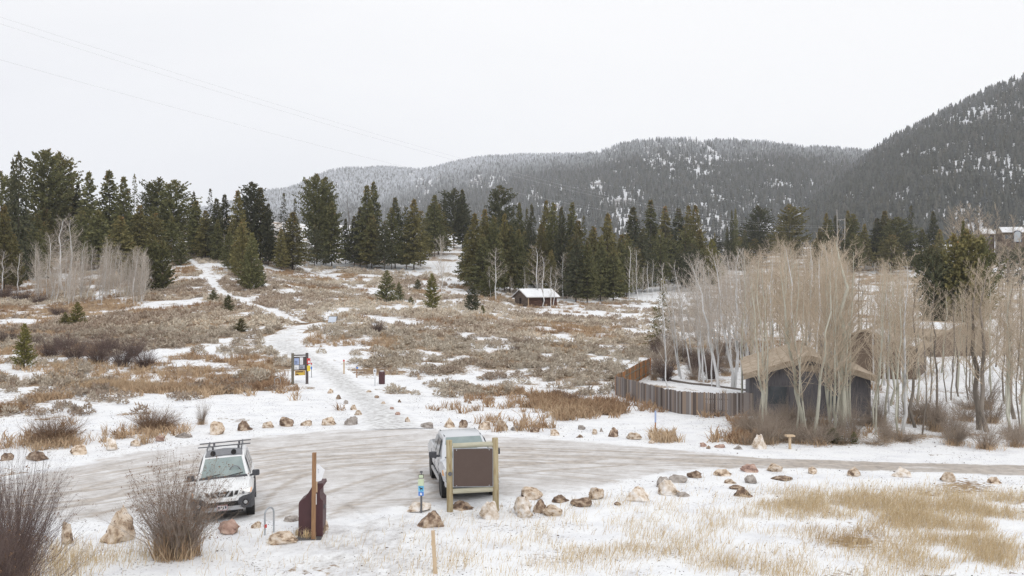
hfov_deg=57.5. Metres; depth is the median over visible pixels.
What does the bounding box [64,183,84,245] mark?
conifer
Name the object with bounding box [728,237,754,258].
conifer
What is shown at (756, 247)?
conifer
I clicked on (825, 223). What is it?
conifer
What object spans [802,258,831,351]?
aspen
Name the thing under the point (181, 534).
shrub
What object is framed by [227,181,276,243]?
conifer
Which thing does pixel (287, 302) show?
sagebrush
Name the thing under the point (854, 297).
aspen
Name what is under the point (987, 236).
aspen
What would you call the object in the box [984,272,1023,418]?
aspen
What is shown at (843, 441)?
shrub
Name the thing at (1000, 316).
aspen
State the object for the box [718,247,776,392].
aspen
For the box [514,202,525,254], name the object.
conifer
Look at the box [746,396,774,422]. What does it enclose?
shrub
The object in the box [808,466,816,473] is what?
boulder
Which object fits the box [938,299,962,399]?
aspen
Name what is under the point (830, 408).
aspen
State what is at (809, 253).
aspen
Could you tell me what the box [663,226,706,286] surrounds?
conifer
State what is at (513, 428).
boulder
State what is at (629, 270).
aspen
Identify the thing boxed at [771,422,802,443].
shrub
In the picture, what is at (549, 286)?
aspen
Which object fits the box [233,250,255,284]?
conifer
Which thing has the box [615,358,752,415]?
plank fence
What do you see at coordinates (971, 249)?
conifer
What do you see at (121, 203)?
conifer
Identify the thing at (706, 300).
aspen
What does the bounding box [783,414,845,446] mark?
shrub
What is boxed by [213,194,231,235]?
conifer
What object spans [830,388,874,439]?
shrub
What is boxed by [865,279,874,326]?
aspen
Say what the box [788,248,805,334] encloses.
aspen
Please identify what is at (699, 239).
conifer
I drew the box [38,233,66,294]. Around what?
aspen
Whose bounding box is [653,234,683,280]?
conifer
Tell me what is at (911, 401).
aspen
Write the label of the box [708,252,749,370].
aspen
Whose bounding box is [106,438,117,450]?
boulder
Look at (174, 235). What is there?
conifer
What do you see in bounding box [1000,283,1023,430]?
aspen
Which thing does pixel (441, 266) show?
aspen
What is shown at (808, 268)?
aspen
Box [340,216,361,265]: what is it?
conifer
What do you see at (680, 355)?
shrub
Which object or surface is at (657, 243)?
conifer
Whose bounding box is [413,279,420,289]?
conifer
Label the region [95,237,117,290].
aspen
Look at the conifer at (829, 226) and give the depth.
300.98 m
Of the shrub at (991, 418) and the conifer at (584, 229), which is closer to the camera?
the shrub at (991, 418)
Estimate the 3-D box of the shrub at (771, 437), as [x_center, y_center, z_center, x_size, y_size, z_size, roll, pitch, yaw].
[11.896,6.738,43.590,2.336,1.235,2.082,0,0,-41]
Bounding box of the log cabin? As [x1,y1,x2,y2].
[511,289,559,306]
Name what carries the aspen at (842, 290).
on the ground at (232, 411)
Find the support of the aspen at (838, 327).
on the ground at (232, 411)
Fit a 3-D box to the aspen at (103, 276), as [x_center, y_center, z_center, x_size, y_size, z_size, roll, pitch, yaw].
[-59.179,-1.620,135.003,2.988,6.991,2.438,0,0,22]
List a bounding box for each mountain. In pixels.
[278,159,507,212]
[374,141,862,241]
[850,77,1023,233]
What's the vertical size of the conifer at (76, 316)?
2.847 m
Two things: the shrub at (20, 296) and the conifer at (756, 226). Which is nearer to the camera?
the shrub at (20, 296)
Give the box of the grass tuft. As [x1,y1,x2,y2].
[300,528,310,537]
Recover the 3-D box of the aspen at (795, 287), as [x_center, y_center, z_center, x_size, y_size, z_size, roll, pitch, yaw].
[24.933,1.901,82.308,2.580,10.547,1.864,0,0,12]
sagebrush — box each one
[0,251,708,347]
[0,323,709,415]
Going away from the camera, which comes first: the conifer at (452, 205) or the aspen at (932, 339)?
the aspen at (932, 339)
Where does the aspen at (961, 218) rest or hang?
on the ground at (232, 411)
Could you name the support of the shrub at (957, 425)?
on the ground at (232, 411)
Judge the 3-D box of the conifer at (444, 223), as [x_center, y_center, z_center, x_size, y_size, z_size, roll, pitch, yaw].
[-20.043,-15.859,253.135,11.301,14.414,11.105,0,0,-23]
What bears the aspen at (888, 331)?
on the ground at (232, 411)
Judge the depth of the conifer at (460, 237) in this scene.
271.17 m
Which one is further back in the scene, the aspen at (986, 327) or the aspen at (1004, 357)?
the aspen at (986, 327)
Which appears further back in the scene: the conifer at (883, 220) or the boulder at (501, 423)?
the conifer at (883, 220)
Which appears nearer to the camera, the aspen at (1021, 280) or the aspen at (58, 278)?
the aspen at (58, 278)
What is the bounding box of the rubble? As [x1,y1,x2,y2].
[1,394,1022,575]
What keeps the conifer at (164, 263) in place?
on the ground at (232, 411)
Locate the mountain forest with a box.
[157,73,1023,252]
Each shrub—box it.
[0,280,20,297]
[0,328,21,341]
[0,409,85,575]
[0,447,114,575]
[5,286,35,299]
[5,403,97,449]
[17,332,41,344]
[25,292,53,302]
[31,330,75,356]
[43,303,72,314]
[49,328,81,349]
[52,330,100,359]
[71,333,116,363]
[84,327,123,352]
[93,431,253,563]
[97,335,150,366]
[112,404,195,436]
[118,334,151,355]
[125,336,160,367]
[193,390,210,424]
[367,316,386,331]
[562,389,584,399]
[643,337,664,366]
[646,355,661,380]
[647,331,664,353]
[649,356,668,372]
[651,322,679,346]
[652,351,679,380]
[656,326,682,353]
[656,333,673,360]
[663,339,684,358]
[667,352,682,366]
[672,346,693,361]
[680,335,707,368]
[681,354,710,373]
[681,357,701,380]
[692,352,716,370]
[697,351,728,378]
[704,338,725,356]
[705,347,724,364]
[708,334,731,350]
[715,343,743,366]
[719,358,739,376]
[723,409,768,422]
[725,406,764,432]
[727,415,765,430]
[728,337,745,359]
[729,417,760,431]
[731,331,755,355]
[739,431,759,445]
[740,399,795,436]
[741,398,777,425]
[744,391,785,444]
[745,403,791,420]
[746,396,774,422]
[748,422,795,445]
[750,407,797,434]
[770,408,808,431]
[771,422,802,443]
[772,419,819,442]
[775,395,797,417]
[775,396,797,425]
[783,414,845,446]
[784,421,814,444]
[787,417,812,432]
[794,384,821,429]
[795,420,826,434]
[806,403,838,423]
[807,419,870,437]
[813,420,844,438]
[817,412,848,429]
[824,424,865,445]
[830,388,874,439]
[849,410,890,425]
[849,411,892,425]
[851,431,904,446]
[858,411,883,425]
[861,379,892,424]
[870,407,902,442]
[870,416,894,431]
[873,426,908,437]
[888,378,951,426]
[888,425,934,443]
[901,394,948,415]
[908,383,949,425]
[915,406,948,430]
[925,386,954,432]
[930,421,972,443]
[933,414,976,438]
[934,390,972,437]
[935,410,980,446]
[941,389,989,421]
[950,390,974,409]
[961,364,1012,409]
[962,409,1013,451]
[969,382,1014,424]
[988,419,1023,439]
[995,407,1023,448]
[1001,417,1023,437]
[1012,384,1021,410]
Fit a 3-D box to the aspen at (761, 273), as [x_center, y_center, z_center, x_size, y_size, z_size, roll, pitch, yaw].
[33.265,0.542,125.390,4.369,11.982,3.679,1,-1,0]
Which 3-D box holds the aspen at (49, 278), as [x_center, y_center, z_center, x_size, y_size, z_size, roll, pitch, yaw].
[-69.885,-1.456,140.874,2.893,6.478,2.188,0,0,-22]
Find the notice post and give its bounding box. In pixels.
[311,452,324,538]
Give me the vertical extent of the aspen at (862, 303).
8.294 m
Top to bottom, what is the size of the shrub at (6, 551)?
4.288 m
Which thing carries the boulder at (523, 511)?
on the ground at (232, 411)
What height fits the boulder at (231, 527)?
0.523 m
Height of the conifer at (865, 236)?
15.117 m
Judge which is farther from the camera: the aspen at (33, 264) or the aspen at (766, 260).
the aspen at (766, 260)
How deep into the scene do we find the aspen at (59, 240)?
151.57 m
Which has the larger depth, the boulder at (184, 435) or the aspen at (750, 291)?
the aspen at (750, 291)
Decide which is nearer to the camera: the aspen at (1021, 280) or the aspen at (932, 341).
the aspen at (932, 341)
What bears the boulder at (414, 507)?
on the ground at (232, 411)
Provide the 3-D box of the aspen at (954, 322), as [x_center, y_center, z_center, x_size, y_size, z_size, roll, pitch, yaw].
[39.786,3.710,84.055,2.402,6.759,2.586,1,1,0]
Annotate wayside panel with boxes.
[328,316,337,322]
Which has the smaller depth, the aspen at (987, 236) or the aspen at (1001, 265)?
the aspen at (1001, 265)
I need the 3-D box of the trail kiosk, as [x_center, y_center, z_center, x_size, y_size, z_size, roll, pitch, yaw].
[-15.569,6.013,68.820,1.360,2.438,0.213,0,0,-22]
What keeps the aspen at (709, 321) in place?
on the ground at (232, 411)
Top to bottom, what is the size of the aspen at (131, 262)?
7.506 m
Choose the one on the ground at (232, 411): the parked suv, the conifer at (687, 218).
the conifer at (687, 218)
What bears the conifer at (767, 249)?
on the ground at (232, 411)
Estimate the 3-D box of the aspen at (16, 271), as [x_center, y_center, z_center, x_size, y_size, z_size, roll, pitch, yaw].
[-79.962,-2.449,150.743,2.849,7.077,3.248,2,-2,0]
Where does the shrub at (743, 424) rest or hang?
on the ground at (232, 411)
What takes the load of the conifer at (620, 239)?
on the ground at (232, 411)
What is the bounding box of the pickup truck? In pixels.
[428,427,499,497]
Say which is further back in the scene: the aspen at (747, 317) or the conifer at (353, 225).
the conifer at (353, 225)
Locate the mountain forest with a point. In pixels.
(840, 174)
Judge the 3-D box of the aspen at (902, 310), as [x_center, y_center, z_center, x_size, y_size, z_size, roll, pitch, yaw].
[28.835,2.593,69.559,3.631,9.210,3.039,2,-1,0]
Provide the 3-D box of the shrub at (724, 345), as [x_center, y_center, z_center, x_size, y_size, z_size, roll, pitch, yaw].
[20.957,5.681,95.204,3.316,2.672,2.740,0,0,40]
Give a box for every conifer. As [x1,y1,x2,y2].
[0,171,23,259]
[0,204,28,289]
[3,157,30,277]
[5,150,48,282]
[5,234,25,286]
[10,148,84,232]
[10,323,37,367]
[22,221,62,257]
[23,213,53,265]
[28,150,83,250]
[28,208,63,251]
[30,229,55,272]
[59,312,71,323]
[61,169,74,247]
[61,210,101,264]
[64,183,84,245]
[65,170,102,249]
[66,302,86,324]
[74,210,116,266]
[82,169,140,249]
[93,216,139,270]
[99,175,140,256]
[121,205,154,264]
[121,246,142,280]
[126,174,142,232]
[133,234,171,290]
[135,183,164,231]
[137,213,175,258]
[139,177,179,243]
[142,179,202,251]
[151,240,177,289]
[160,216,189,262]
[170,238,192,265]
[179,200,204,254]
[183,191,199,254]
[190,211,218,257]
[193,188,214,257]
[200,198,227,255]
[207,219,224,259]
[207,290,218,300]
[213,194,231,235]
[218,229,237,267]
[221,294,234,311]
[223,190,250,255]
[226,243,238,271]
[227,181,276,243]
[228,219,256,276]
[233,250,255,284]
[233,318,250,331]
[237,232,264,289]
[248,186,278,259]
[255,261,267,286]
[256,203,279,264]
[267,193,294,265]
[270,228,291,266]
[276,212,316,269]
[291,199,301,237]
[292,173,342,263]
[299,224,328,266]
[303,177,347,263]
[308,195,338,264]
[315,203,348,265]
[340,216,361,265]
[340,218,351,263]
[348,207,370,266]
[349,185,381,267]
[354,215,383,268]
[366,180,382,265]
[373,221,397,269]
[374,270,398,301]
[378,207,405,268]
[382,197,411,268]
[395,206,416,268]
[395,282,404,300]
[397,198,434,269]
[408,296,414,304]
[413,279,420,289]
[414,211,434,265]
[421,195,449,255]
[422,205,436,252]
[422,273,441,308]
[425,204,460,254]
[436,188,478,246]
[450,188,471,247]
[452,213,496,286]
[454,234,471,281]
[463,282,480,310]
[464,234,498,291]
[472,208,499,270]
[477,266,498,296]
[482,185,525,249]
[485,215,508,288]
[496,215,520,290]
[500,224,525,292]
[511,229,533,288]
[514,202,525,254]
[522,204,540,285]
[523,209,530,279]
[524,246,547,287]
[528,224,555,286]
[537,200,553,254]
[540,202,563,281]
[541,250,559,292]
[550,206,570,286]
[554,234,592,301]
[555,255,572,298]
[557,221,589,287]
[559,201,581,266]
[573,241,602,302]
[581,215,587,292]
[583,226,606,286]
[590,237,616,300]
[598,213,624,298]
[598,250,629,300]
[608,227,618,248]
[614,235,635,278]
[615,235,643,288]
[618,239,641,295]
[621,206,649,257]
[627,247,654,293]
[633,228,661,287]
[638,242,661,280]
[641,199,661,276]
[643,278,680,348]
[647,228,678,290]
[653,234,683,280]
[654,205,675,280]
[663,208,686,274]
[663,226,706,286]
[666,250,694,288]
[674,243,711,289]
[676,205,696,258]
[688,228,709,276]
[689,204,711,265]
[701,239,724,283]
[706,236,731,264]
[708,247,727,277]
[722,227,730,266]
[726,210,737,269]
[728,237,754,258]
[731,208,741,268]
[737,205,774,258]
[737,229,751,270]
[742,239,769,262]
[759,243,773,252]
[764,203,812,254]
[804,239,823,269]
[813,229,824,257]
[816,213,835,253]
[819,219,839,264]
[823,427,845,443]
[829,215,843,252]
[839,214,865,263]
[839,233,870,269]
[840,209,852,250]
[843,235,868,271]
[849,432,859,443]
[857,224,875,268]
[866,218,886,266]
[869,234,911,269]
[870,211,894,260]
[871,216,921,261]
[876,237,907,265]
[896,226,920,268]
[903,205,923,267]
[906,245,962,320]
[909,229,932,266]
[919,232,982,321]
[921,266,975,321]
[924,211,946,251]
[930,228,1004,318]
[930,229,948,270]
[955,220,974,321]
[963,236,1008,318]
[993,246,1015,258]
[995,246,1015,286]
[1004,244,1023,290]
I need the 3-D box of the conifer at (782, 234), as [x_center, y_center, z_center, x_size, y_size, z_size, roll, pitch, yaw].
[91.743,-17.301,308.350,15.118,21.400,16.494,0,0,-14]
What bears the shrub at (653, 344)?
on the ground at (232, 411)
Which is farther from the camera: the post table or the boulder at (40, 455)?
the post table
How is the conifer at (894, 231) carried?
on the ground at (232, 411)
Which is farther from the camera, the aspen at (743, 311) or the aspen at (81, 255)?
the aspen at (81, 255)
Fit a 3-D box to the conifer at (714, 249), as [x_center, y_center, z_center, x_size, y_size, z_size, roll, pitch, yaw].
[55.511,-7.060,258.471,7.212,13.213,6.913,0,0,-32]
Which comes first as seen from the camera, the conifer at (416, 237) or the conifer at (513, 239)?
the conifer at (513, 239)
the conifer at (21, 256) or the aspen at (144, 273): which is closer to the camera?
the aspen at (144, 273)
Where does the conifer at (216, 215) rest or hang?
on the ground at (232, 411)
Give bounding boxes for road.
[0,427,1023,525]
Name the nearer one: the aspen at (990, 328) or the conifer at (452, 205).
the aspen at (990, 328)
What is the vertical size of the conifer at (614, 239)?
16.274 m
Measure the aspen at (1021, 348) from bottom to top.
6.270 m
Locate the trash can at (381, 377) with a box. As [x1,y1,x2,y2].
[379,371,384,383]
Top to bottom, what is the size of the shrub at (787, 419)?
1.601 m
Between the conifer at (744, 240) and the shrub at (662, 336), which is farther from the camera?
the conifer at (744, 240)
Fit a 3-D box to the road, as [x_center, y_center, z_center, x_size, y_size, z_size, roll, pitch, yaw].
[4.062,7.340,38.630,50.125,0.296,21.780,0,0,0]
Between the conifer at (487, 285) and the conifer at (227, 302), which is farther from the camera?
the conifer at (487, 285)
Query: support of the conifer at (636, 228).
on the ground at (232, 411)
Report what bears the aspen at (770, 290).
on the ground at (232, 411)
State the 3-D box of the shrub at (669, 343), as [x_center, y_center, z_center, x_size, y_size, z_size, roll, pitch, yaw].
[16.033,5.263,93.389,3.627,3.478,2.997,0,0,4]
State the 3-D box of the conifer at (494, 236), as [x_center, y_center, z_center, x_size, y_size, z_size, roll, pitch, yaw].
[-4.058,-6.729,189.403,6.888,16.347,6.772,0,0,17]
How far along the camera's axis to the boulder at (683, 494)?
32.54 m
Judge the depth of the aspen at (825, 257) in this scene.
84.71 m
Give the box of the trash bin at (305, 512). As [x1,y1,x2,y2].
[297,478,326,540]
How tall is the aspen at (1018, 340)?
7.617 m
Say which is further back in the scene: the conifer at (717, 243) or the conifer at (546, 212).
the conifer at (717, 243)
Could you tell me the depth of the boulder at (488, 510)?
29.36 m
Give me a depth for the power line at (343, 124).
102.08 m
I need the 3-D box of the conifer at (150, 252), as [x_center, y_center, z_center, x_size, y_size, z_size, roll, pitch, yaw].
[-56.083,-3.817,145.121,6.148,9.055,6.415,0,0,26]
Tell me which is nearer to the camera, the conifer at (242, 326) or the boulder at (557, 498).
the boulder at (557, 498)
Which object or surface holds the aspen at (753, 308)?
on the ground at (232, 411)
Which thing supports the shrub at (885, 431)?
on the ground at (232, 411)
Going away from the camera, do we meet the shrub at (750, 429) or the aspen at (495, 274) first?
the shrub at (750, 429)
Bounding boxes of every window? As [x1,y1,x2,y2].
[767,385,787,405]
[825,386,848,406]
[1013,230,1021,241]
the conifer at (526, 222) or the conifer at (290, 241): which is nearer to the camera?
the conifer at (290, 241)
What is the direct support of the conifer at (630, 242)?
on the ground at (232, 411)
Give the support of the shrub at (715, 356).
on the ground at (232, 411)
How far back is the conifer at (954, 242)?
111.09 m
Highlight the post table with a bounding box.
[785,434,794,448]
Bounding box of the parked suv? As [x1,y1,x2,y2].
[188,439,259,517]
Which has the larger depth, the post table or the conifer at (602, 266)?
the conifer at (602, 266)
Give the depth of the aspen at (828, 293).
57.69 m
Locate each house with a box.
[740,335,875,418]
[811,326,931,379]
[887,320,993,356]
[975,229,994,252]
[995,227,1023,252]
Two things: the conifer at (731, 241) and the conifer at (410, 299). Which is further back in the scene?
the conifer at (731, 241)
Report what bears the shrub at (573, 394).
on the ground at (232, 411)
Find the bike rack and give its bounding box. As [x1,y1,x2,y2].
[264,507,274,535]
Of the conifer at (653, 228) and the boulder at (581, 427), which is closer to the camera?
the boulder at (581, 427)
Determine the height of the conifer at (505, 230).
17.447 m
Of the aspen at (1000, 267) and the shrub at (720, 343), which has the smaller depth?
the shrub at (720, 343)
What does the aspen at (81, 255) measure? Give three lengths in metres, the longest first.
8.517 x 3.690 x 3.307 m
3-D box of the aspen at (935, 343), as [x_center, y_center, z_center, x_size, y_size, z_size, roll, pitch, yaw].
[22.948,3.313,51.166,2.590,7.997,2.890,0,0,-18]
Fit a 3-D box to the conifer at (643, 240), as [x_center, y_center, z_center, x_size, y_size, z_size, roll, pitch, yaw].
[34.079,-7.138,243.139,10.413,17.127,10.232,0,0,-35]
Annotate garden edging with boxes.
[658,376,745,390]
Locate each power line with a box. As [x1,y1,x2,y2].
[2,24,822,227]
[2,60,829,231]
[14,21,831,225]
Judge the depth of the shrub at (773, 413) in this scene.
49.23 m
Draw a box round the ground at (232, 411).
[0,217,1023,575]
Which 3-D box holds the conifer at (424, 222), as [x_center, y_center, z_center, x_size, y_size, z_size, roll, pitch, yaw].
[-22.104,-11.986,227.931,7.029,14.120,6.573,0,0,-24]
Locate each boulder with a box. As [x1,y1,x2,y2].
[0,453,13,460]
[26,451,48,460]
[61,521,73,543]
[70,444,86,454]
[100,504,135,543]
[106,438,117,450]
[130,439,140,445]
[155,435,164,440]
[175,432,191,437]
[210,421,224,434]
[218,519,239,534]
[237,420,252,430]
[251,521,260,528]
[262,421,273,427]
[268,531,297,544]
[279,417,293,426]
[283,515,297,521]
[300,420,311,425]
[321,417,335,424]
[344,416,357,424]
[354,410,361,414]
[407,502,430,511]
[417,510,443,527]
[420,422,432,428]
[444,418,454,427]
[453,500,473,510]
[459,419,467,427]
[478,421,490,429]
[479,501,498,519]
[496,420,507,430]
[511,425,519,430]
[513,495,531,513]
[517,504,532,517]
[521,486,542,499]
[530,427,538,432]
[533,499,545,513]
[543,504,562,515]
[550,429,558,435]
[552,494,568,502]
[570,497,591,506]
[578,425,585,429]
[588,487,603,499]
[608,427,617,436]
[626,432,641,439]
[626,486,648,501]
[656,476,668,486]
[658,479,679,495]
[669,474,686,482]
[676,492,689,496]
[687,470,701,477]
[713,469,731,475]
[714,444,724,447]
[724,479,736,483]
[729,485,742,489]
[734,487,752,497]
[740,464,758,472]
[744,475,756,483]
[751,434,766,449]
[767,463,782,471]
[770,475,791,480]
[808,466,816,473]
[847,467,860,476]
[891,466,911,477]
[940,472,955,481]
[987,477,1001,483]
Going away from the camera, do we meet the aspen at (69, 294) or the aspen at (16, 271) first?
the aspen at (69, 294)
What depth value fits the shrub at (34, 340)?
86.24 m
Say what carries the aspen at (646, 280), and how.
on the ground at (232, 411)
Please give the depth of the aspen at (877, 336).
57.77 m
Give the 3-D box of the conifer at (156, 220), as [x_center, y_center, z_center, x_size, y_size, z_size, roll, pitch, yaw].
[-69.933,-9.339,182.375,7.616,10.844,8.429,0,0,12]
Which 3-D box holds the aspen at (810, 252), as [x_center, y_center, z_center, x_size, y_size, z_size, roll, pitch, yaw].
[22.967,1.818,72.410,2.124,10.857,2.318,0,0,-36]
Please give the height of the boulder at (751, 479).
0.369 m
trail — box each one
[188,259,307,322]
[260,322,434,429]
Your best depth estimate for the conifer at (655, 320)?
101.04 m
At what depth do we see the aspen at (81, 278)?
137.61 m
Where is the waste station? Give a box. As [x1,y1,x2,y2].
[418,471,423,512]
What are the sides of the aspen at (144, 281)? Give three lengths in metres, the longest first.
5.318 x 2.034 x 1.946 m
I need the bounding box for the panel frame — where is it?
[446,437,498,511]
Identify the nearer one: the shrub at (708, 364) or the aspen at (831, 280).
the aspen at (831, 280)
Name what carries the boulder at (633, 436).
on the ground at (232, 411)
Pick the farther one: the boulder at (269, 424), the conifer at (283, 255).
the conifer at (283, 255)
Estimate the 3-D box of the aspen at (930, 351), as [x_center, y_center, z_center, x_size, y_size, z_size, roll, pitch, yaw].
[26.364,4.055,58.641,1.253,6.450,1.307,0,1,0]
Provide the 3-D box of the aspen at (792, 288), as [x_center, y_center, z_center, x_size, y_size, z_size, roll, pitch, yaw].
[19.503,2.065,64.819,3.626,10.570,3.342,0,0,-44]
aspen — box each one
[0,252,12,292]
[9,253,26,292]
[27,241,41,286]
[29,248,46,290]
[29,254,46,295]
[30,266,42,296]
[33,264,44,295]
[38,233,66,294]
[40,214,81,289]
[40,252,54,293]
[41,255,58,298]
[41,259,56,294]
[48,258,62,297]
[52,256,66,298]
[55,214,88,285]
[57,249,71,298]
[60,248,81,293]
[61,264,75,303]
[65,252,83,300]
[66,269,75,303]
[68,266,80,302]
[74,241,91,285]
[75,248,90,293]
[76,246,98,296]
[77,253,88,296]
[77,261,87,296]
[86,256,104,299]
[92,247,112,299]
[93,253,113,300]
[94,250,116,303]
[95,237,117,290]
[102,257,110,292]
[103,246,119,296]
[104,242,115,285]
[107,250,128,291]
[109,243,121,293]
[112,251,125,298]
[115,265,126,298]
[118,260,129,292]
[119,267,132,303]
[121,253,133,291]
[126,246,137,284]
[126,249,144,303]
[127,251,141,291]
[129,247,143,284]
[129,259,139,294]
[130,268,143,300]
[132,249,150,284]
[132,252,150,300]
[137,253,150,294]
[137,268,149,298]
[143,258,152,287]
[431,235,449,292]
[486,248,506,299]
[526,245,549,290]
[538,256,546,305]
[548,266,553,304]
[551,272,561,304]
[554,255,568,298]
[624,245,634,299]
[630,247,641,298]
[630,267,636,298]
[642,263,650,298]
[648,260,654,296]
[653,278,676,388]
[656,297,666,362]
[658,263,679,376]
[659,279,692,378]
[669,250,716,380]
[671,255,725,387]
[671,281,689,344]
[672,265,693,373]
[674,271,715,382]
[675,295,684,351]
[676,274,696,354]
[688,263,723,352]
[691,262,706,352]
[694,248,748,386]
[696,256,713,381]
[696,267,722,385]
[700,272,720,349]
[701,274,719,355]
[707,255,738,360]
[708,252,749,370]
[708,259,730,386]
[711,263,735,363]
[714,261,744,346]
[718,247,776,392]
[724,267,747,368]
[727,248,752,387]
[727,263,743,343]
[729,247,768,342]
[729,254,744,356]
[732,248,762,348]
[732,262,754,355]
[733,253,763,355]
[735,248,757,306]
[738,259,769,353]
[739,274,749,354]
[740,256,764,354]
[740,271,776,423]
[741,274,758,350]
[744,249,785,412]
[745,257,765,344]
[747,238,776,312]
[748,261,783,411]
[748,275,768,351]
[749,267,783,414]
[750,270,764,349]
[752,248,774,325]
[752,267,774,338]
[755,251,782,346]
[758,251,782,343]
[760,252,830,427]
[761,270,778,348]
[762,253,782,347]
[766,235,786,310]
[767,250,784,345]
[770,239,800,309]
[770,240,797,344]
[771,243,798,344]
[772,240,816,340]
[772,242,812,342]
[772,246,796,339]
[773,250,812,327]
[773,255,808,334]
[778,269,801,343]
[778,285,814,428]
[783,257,804,350]
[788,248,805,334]
[789,255,825,345]
[790,272,820,428]
[791,251,803,341]
[792,238,819,321]
[794,241,821,346]
[794,248,819,340]
[794,252,828,348]
[794,253,861,432]
[795,234,862,356]
[798,243,814,304]
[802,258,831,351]
[803,227,879,426]
[803,238,836,299]
[803,240,818,289]
[804,256,832,426]
[805,246,855,347]
[810,245,856,402]
[811,251,871,329]
[811,252,824,341]
[811,252,825,347]
[813,241,841,355]
[813,242,826,338]
[814,263,857,416]
[815,265,848,413]
[816,272,850,427]
[817,242,890,421]
[819,274,850,426]
[821,254,856,426]
[830,264,868,429]
[831,275,865,411]
[837,247,863,319]
[841,272,860,416]
[847,269,864,332]
[850,254,870,321]
[856,263,872,317]
[858,268,923,420]
[858,276,869,328]
[863,262,883,393]
[864,275,874,327]
[865,263,912,411]
[865,268,899,426]
[865,269,899,385]
[865,270,898,326]
[865,273,898,433]
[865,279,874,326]
[866,261,916,423]
[867,283,886,404]
[869,272,886,386]
[871,249,937,434]
[871,259,920,405]
[871,262,887,315]
[881,276,917,435]
[883,268,906,323]
[887,261,919,383]
[888,280,916,387]
[892,269,924,332]
[893,272,927,409]
[893,288,942,405]
[897,295,919,392]
[899,273,935,427]
[905,276,957,406]
[905,295,936,379]
[914,294,941,434]
[923,303,938,400]
[926,303,938,370]
[926,305,940,375]
[933,288,958,372]
[933,298,970,396]
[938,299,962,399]
[939,308,954,400]
[941,206,959,237]
[941,295,963,365]
[942,289,979,388]
[951,254,1023,430]
[952,202,972,236]
[952,314,965,375]
[953,281,980,399]
[955,255,1014,429]
[956,203,984,252]
[956,288,969,374]
[963,295,976,389]
[965,269,1005,395]
[965,301,981,382]
[971,277,986,356]
[973,206,992,237]
[973,214,995,255]
[975,292,999,358]
[975,295,1001,384]
[976,271,1023,428]
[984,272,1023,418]
[985,282,1023,400]
[989,243,1013,306]
[990,203,1004,254]
[991,231,1022,307]
[991,240,1006,306]
[991,280,1022,327]
[991,283,1008,366]
[991,301,1020,403]
[992,304,1023,417]
[997,225,1023,308]
[998,283,1023,372]
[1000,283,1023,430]
[1002,290,1023,431]
[1003,248,1017,311]
[1005,284,1023,374]
[1005,286,1023,381]
[1006,214,1023,250]
[1010,248,1023,304]
[1012,306,1022,390]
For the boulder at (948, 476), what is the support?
on the ground at (232, 411)
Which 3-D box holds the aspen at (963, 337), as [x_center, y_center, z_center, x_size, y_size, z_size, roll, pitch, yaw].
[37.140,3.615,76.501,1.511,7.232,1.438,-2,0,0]
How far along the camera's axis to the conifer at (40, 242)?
177.37 m
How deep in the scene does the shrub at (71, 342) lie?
83.76 m
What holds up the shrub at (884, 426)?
on the ground at (232, 411)
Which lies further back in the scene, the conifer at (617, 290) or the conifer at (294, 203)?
the conifer at (294, 203)
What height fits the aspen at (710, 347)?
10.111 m
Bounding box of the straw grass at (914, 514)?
[33,469,1023,575]
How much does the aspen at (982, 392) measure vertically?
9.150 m
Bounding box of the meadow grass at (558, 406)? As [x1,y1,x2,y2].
[0,257,1022,451]
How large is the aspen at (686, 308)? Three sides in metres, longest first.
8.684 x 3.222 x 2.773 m
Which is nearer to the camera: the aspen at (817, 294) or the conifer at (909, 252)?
the aspen at (817, 294)
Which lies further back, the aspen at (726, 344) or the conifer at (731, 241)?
the conifer at (731, 241)
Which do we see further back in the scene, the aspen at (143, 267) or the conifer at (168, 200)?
the conifer at (168, 200)
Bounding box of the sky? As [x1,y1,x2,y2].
[0,0,1023,215]
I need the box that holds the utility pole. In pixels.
[836,210,844,242]
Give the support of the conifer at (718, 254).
on the ground at (232, 411)
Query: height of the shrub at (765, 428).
2.793 m
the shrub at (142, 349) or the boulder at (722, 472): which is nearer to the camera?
the boulder at (722, 472)
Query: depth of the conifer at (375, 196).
223.89 m
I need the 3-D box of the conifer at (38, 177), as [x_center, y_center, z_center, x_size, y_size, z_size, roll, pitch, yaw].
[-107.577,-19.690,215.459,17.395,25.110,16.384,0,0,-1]
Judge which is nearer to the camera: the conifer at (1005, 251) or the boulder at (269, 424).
the boulder at (269, 424)
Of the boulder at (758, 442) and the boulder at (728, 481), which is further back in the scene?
the boulder at (758, 442)
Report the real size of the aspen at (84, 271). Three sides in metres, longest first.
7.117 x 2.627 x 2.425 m
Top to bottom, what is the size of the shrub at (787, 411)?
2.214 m
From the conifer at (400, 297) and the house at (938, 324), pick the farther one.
the conifer at (400, 297)
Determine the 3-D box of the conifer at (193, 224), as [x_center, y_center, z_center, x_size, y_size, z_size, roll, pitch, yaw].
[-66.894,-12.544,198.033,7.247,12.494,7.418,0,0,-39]
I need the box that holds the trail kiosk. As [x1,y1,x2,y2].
[291,353,309,383]
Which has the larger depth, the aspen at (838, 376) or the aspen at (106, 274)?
the aspen at (106, 274)
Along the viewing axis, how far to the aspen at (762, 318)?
93.70 m
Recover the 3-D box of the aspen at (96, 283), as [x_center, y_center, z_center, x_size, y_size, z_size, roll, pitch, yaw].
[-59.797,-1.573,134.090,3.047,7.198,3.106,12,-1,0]
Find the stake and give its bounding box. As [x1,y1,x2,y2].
[431,530,436,573]
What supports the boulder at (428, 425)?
on the ground at (232, 411)

